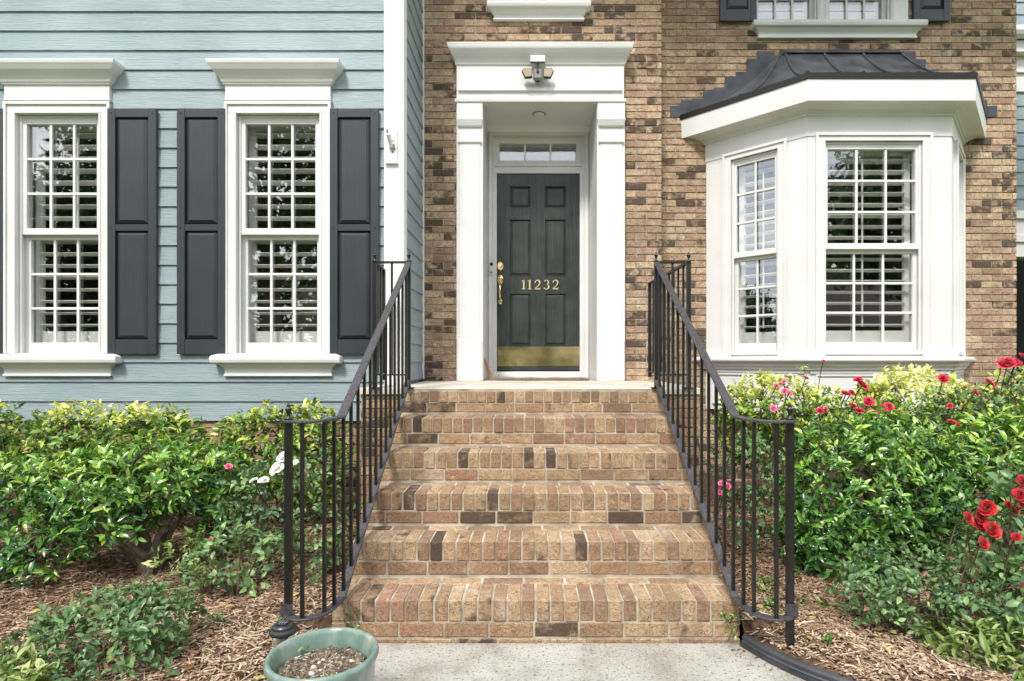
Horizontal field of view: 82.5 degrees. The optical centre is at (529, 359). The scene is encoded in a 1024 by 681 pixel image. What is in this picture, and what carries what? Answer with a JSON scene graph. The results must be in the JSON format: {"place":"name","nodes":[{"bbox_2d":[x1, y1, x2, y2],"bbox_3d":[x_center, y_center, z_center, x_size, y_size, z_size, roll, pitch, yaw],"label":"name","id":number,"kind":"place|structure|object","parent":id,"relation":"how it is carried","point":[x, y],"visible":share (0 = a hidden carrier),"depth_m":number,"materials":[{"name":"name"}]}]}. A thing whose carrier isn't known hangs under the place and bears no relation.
{"place":"outdoors","nodes":[
{"label":"outdoors","id":0,"kind":"place"},
{"bbox_2d":[0,503,361,680],"bbox_3d":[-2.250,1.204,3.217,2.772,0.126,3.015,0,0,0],"label":"mulch chips","id":1,"kind":"object","parent":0,"point":[193,637],"visible":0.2,"depth_m":2.84,"materials":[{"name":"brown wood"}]},
{"bbox_2d":[0,400,52,521],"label":"hedge shrub","id":2,"kind":"object","parent":1,"relation":"on","point":[8,429],"visible":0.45,"depth_m":4.22,"materials":[{"name":"green plant"}]},
{"bbox_2d":[0,635,67,680],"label":"groundcover plant","id":3,"kind":"object","parent":1,"relation":"on","point":[22,673],"visible":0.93,"depth_m":2.11,"materials":[{"name":"green plant"}]},
{"bbox_2d":[0,436,112,590],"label":"holly shrub","id":4,"kind":"object","parent":1,"relation":"on","point":[14,553],"visible":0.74,"depth_m":3.22,"materials":[{"name":"green plant"}]},
{"bbox_2d":[0,574,208,680],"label":"rose bush","id":5,"kind":"object","parent":1,"relation":"on","point":[143,639],"visible":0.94,"depth_m":2.27,"materials":[{"name":"green plant"}]},
{"bbox_2d":[1,398,216,526],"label":"hedge shrub","id":6,"kind":"object","parent":1,"relation":"on","point":[58,439],"visible":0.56,"depth_m":3.87,"materials":[{"name":"green plant"}]},
{"bbox_2d":[9,426,249,575],"bbox_3d":[-2.243,0.831,3.375,1.164,0.878,0.748,0,0,-20],"label":"holly shrub","id":7,"kind":"object","parent":1,"relation":"on","point":[133,507],"visible":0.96,"depth_m":3.25,"materials":[{"name":"green plant"}]},
{"bbox_2d":[0,506,360,680],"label":"fallen leaves","id":8,"kind":"object","parent":1,"relation":"on","point":[210,631],"visible":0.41,"depth_m":2.78,"materials":[{"name":"brown plant"}]},
{"bbox_2d":[142,537,229,589],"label":"groundcover plant","id":9,"kind":"object","parent":1,"relation":"on","point":[170,551],"visible":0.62,"depth_m":3.11,"materials":[{"name":"green plant"}]},
{"bbox_2d":[202,611,226,625],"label":"weed","id":10,"kind":"object","parent":1,"relation":"on","point":[218,618],"visible":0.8,"depth_m":2.60,"materials":[{"name":"green plant"}]},
{"bbox_2d":[180,464,255,560],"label":"holly shrub","id":11,"kind":"object","parent":1,"relation":"on","point":[204,527],"visible":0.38,"depth_m":3.39,"materials":[{"name":"green plant"}]},
{"bbox_2d":[177,516,283,596],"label":"rose bush","id":12,"kind":"object","parent":1,"relation":"on","point":[233,580],"visible":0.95,"depth_m":2.96,"materials":[{"name":"green plant"}]},
{"bbox_2d":[199,397,355,528],"bbox_3d":[-1.785,0.768,4.166,1.086,0.987,0.646,0,0,0],"label":"hedge shrub","id":13,"kind":"object","parent":1,"relation":"on","point":[229,437],"visible":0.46,"depth_m":4.09,"materials":[{"name":"green plant"}]},
{"bbox_2d":[268,620,297,647],"bbox_3d":[-0.917,1.113,2.170,0.102,0.268,0.102,0,0,0],"label":"solar lamp","id":14,"kind":"object","parent":1,"relation":"on","point":[280,631],"visible":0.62,"depth_m":2.14,"materials":[{"name":"black plastic"}]},
{"bbox_2d":[204,439,362,585],"bbox_3d":[-1.469,0.854,3.332,1.078,0.816,0.609,0,0,14],"label":"rose bush","id":15,"kind":"object","parent":1,"relation":"on","point":[277,467],"visible":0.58,"depth_m":3.24,"materials":[{"name":"green plant"}]},
{"bbox_2d":[374,643,804,680],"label":"walkway","id":16,"kind":"structure","parent":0,"point":[558,662],"depth_m":2.49,"materials":[{"name":"concrete"}]},
{"bbox_2d":[263,627,378,680],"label":"flower pot","id":17,"kind":"object","parent":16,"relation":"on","point":[337,654],"visible":1,"depth_m":2.01,"materials":[{"name":"green ceramic"}]},
{"bbox_2d":[340,608,362,628],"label":"weed","id":18,"kind":"object","parent":16,"relation":"on","point":[350,624],"visible":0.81,"depth_m":2.63,"materials":[{"name":"green plant"}]},
{"bbox_2d":[719,606,743,640],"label":"weed","id":19,"kind":"object","parent":16,"relation":"on","point":[733,628],"visible":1,"depth_m":2.62,"materials":[{"name":"green plant"}]},
{"bbox_2d":[731,648,786,677],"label":"spilled chips","id":20,"kind":"object","parent":16,"relation":"on","point":[743,650],"visible":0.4,"depth_m":2.53,"materials":[{"name":"brown wood"}]},
{"bbox_2d":[742,634,857,680],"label":"bed edging","id":21,"kind":"object","parent":16,"relation":"on","point":[784,662],"visible":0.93,"depth_m":2.41,"materials":[{"name":"grey plastic"}]},
{"bbox_2d":[699,475,1023,680],"bbox_3d":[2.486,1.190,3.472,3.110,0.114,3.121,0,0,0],"label":"mulch chips","id":22,"kind":"object","parent":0,"point":[927,665],"visible":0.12,"depth_m":2.55,"materials":[{"name":"brown wood"}]},
{"bbox_2d":[710,379,814,551],"bbox_3d":[1.447,0.700,3.754,0.690,1.121,0.656,0,0,0],"label":"rose bush","id":23,"kind":"object","parent":22,"relation":"on","point":[765,469],"visible":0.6,"depth_m":3.67,"materials":[{"name":"green plant"}]},
{"bbox_2d":[746,575,780,593],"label":"weed","id":24,"kind":"object","parent":22,"relation":"on","point":[762,580],"visible":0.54,"depth_m":3.01,"materials":[{"name":"green plant"}]},
{"bbox_2d":[756,595,784,613],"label":"weed","id":25,"kind":"object","parent":22,"relation":"on","point":[768,602],"visible":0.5,"depth_m":2.71,"materials":[{"name":"green plant"}]},
{"bbox_2d":[706,366,854,516],"bbox_3d":[1.912,0.655,4.395,1.100,1.215,0.606,0,0,0],"label":"hedge shrub","id":26,"kind":"object","parent":22,"relation":"on","point":[743,408],"visible":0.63,"depth_m":4.31,"materials":[{"name":"green plant"}]},
{"bbox_2d":[794,590,839,608],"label":"weed","id":27,"kind":"object","parent":22,"relation":"on","point":[802,602],"visible":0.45,"depth_m":2.77,"materials":[{"name":"green plant"}]},
{"bbox_2d":[818,630,838,643],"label":"weed","id":28,"kind":"object","parent":22,"relation":"on","point":[827,639],"visible":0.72,"depth_m":2.43,"materials":[{"name":"green plant"}]},
{"bbox_2d":[721,491,1006,657],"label":"fallen leaves","id":29,"kind":"object","parent":22,"relation":"on","point":[887,648],"visible":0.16,"depth_m":2.54,"materials":[{"name":"brown plant"}]},
{"bbox_2d":[769,399,987,590],"bbox_3d":[2.016,0.752,3.388,1.178,1.034,0.837,0,0,0],"label":"holly shrub","id":30,"kind":"object","parent":22,"relation":"on","point":[880,521],"visible":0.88,"depth_m":3.20,"materials":[{"name":"green plant"}]},
{"bbox_2d":[801,360,986,500],"bbox_3d":[2.434,0.633,3.869,1.243,1.258,0.617,0,0,0],"label":"rose bush","id":31,"kind":"object","parent":22,"relation":"on","point":[862,383],"visible":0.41,"depth_m":3.86,"materials":[{"name":"green plant"}]},
{"bbox_2d":[822,536,983,647],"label":"rose bush","id":32,"kind":"object","parent":22,"relation":"on","point":[895,608],"visible":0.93,"depth_m":2.54,"materials":[{"name":"green plant"}]},
{"bbox_2d":[844,362,985,515],"bbox_3d":[2.895,0.642,4.388,1.086,1.239,0.610,0,0,0],"label":"hedge shrub","id":33,"kind":"object","parent":22,"relation":"on","point":[874,391],"visible":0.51,"depth_m":4.31,"materials":[{"name":"green plant"}]},
{"bbox_2d":[910,614,1023,680],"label":"groundcover plant","id":34,"kind":"object","parent":22,"relation":"on","point":[1004,640],"visible":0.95,"depth_m":2.25,"materials":[{"name":"green plant"}]},
{"bbox_2d":[919,400,1023,556],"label":"holly shrub","id":35,"kind":"object","parent":22,"relation":"on","point":[1008,429],"visible":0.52,"depth_m":3.37,"materials":[{"name":"green plant"}]},
{"bbox_2d":[920,353,1023,532],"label":"rose bush","id":36,"kind":"object","parent":22,"relation":"on","point":[1006,363],"visible":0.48,"depth_m":3.82,"materials":[{"name":"green plant"}]},
{"bbox_2d":[933,568,1023,645],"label":"rose bush","id":37,"kind":"object","parent":22,"relation":"on","point":[984,606],"visible":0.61,"depth_m":2.39,"materials":[{"name":"green plant"}]},
{"bbox_2d":[941,456,1023,622],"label":"rose bush","id":38,"kind":"object","parent":22,"relation":"on","point":[994,528],"visible":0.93,"depth_m":2.51,"materials":[{"name":"green plant"}]},
{"bbox_2d":[960,365,1023,520],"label":"hedge shrub","id":39,"kind":"object","parent":22,"relation":"on","point":[988,388],"visible":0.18,"depth_m":4.27,"materials":[{"name":"green plant"}]},
{"bbox_2d":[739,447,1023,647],"bbox_3d":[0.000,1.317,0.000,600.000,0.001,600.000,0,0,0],"label":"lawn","id":40,"kind":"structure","parent":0,"point":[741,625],"depth_m":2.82,"materials":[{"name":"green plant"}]},
{"bbox_2d":[0,0,1016,510],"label":"house","id":41,"kind":"structure","parent":40,"relation":"on","point":[196,196],"depth_m":5.21,"materials":[{"name":"blue"}]},
{"bbox_2d":[0,58,123,375],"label":"window","id":42,"kind":"structure","parent":41,"relation":"in","point":[64,98],"depth_m":4.68,"materials":[{"name":"white paint"}]},
{"bbox_2d":[205,58,343,375],"bbox_3d":[-2.017,-1.108,4.727,1.044,2.489,0.330,0,0,0],"label":"window","id":43,"kind":"structure","parent":41,"relation":"in","point":[277,98],"depth_m":4.67,"materials":[{"name":"white paint"}]},
{"bbox_2d":[296,286,316,330],"bbox_3d":[-1.991,-0.193,5.420,0.460,0.945,0.460,0,0,0],"label":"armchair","id":44,"kind":"object","parent":41,"relation":"in","point":[307,319],"visible":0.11,"depth_m":5.27,"materials":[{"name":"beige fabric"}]},
{"bbox_2d":[385,129,397,163],"bbox_3d":[-1.106,-1.700,4.624,0.102,0.274,0.100,0,0,0],"label":"flag bracket","id":45,"kind":"object","parent":41,"relation":"attached to","point":[391,146],"visible":1,"depth_m":4.66,"materials":[{"name":"white metal"}]},
{"bbox_2d":[490,262,492,274],"bbox_3d":[-0.399,-0.934,6.032,0.040,0.128,0.027,0,0,0],"label":"doorbell","id":46,"kind":"object","parent":41,"relation":"attached to","point":[491,268],"visible":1,"depth_m":6.03,"materials":[{"name":"white paint"}]},
{"bbox_2d":[522,55,553,81],"bbox_3d":[0.071,-2.689,5.399,0.296,0.222,0.111,0,0,0],"label":"floodlight camera","id":47,"kind":"object","parent":41,"relation":"attached to","point":[537,72],"visible":1,"depth_m":5.36,"materials":[{"name":"grey plastic"}]},
{"bbox_2d":[497,174,579,370],"bbox_3d":[0.086,-0.907,6.071,0.866,2.054,0.127,0,0,0],"label":"front door","id":48,"kind":"structure","parent":41,"relation":"in","point":[538,215],"depth_m":6.09,"materials":[{"name":"black paint"}]},
{"bbox_2d":[722,138,786,355],"bbox_3d":[2.155,-1.002,5.507,0.612,1.952,0.228,0,0,45],"label":"window","id":49,"kind":"structure","parent":41,"relation":"in","point":[735,339],"depth_m":5.54,"materials":[{"name":"white paint"}]},
{"bbox_2d":[757,0,821,18],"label":"window","id":50,"kind":"structure","parent":41,"relation":"in","point":[811,9],"depth_m":5.93,"materials":[{"name":"white paint"}]},
{"bbox_2d":[825,0,895,18],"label":"window","id":51,"kind":"structure","parent":41,"relation":"in","point":[882,9],"depth_m":5.93,"materials":[{"name":"white paint"}]},
{"bbox_2d":[815,132,932,355],"bbox_3d":[3.008,-1.002,5.198,1.022,1.952,0.228,0,0,0],"label":"window","id":52,"kind":"structure","parent":41,"relation":"in","point":[916,335],"depth_m":5.15,"materials":[{"name":"white paint"}]},
{"bbox_2d":[954,138,965,355],"bbox_3d":[3.978,-1.002,5.503,0.166,1.952,0.602,0,0,41],"label":"window","id":53,"kind":"structure","parent":41,"relation":"in","point":[959,155],"depth_m":5.62,"materials":[{"name":"white paint"}]},
{"bbox_2d":[332,379,739,645],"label":"brick steps","id":54,"kind":"structure","parent":40,"relation":"on","point":[535,511],"depth_m":3.24,"materials":[{"name":"brick"}]},
{"bbox_2d":[280,252,414,621],"bbox_3d":[-0.985,0.254,3.463,0.326,2.026,2.103,0,0,0],"label":"stair railing","id":55,"kind":"object","parent":54,"relation":"on","point":[370,358],"visible":1,"depth_m":2.90,"materials":[{"name":"metal"}]},
{"bbox_2d":[484,358,493,379],"bbox_3d":[-0.400,0.095,5.633,0.105,0.214,0.025,0,0,0],"label":"wood strip","id":56,"kind":"object","parent":54,"relation":"on","point":[490,376],"visible":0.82,"depth_m":5.62,"materials":[{"name":"brown wood"}]},
{"bbox_2d":[494,377,589,379],"bbox_3d":[0.117,0.194,5.785,0.919,0.016,0.370,0,0,0],"label":"threshold","id":57,"kind":"object","parent":54,"relation":"on","point":[539,378],"depth_m":5.60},
{"bbox_2d":[648,252,797,649],"bbox_3d":[1.007,0.254,3.838,0.299,2.026,2.853,0,0,0],"label":"stair railing","id":58,"kind":"object","parent":54,"relation":"on","point":[659,284],"visible":0.98,"depth_m":2.91,"materials":[{"name":"metal"}]},
{"bbox_2d":[1015,0,1023,393],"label":"garage wing","id":59,"kind":"structure","parent":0,"point":[1019,247],"depth_m":6.89,"materials":[{"name":"brown brick"}]}
]}

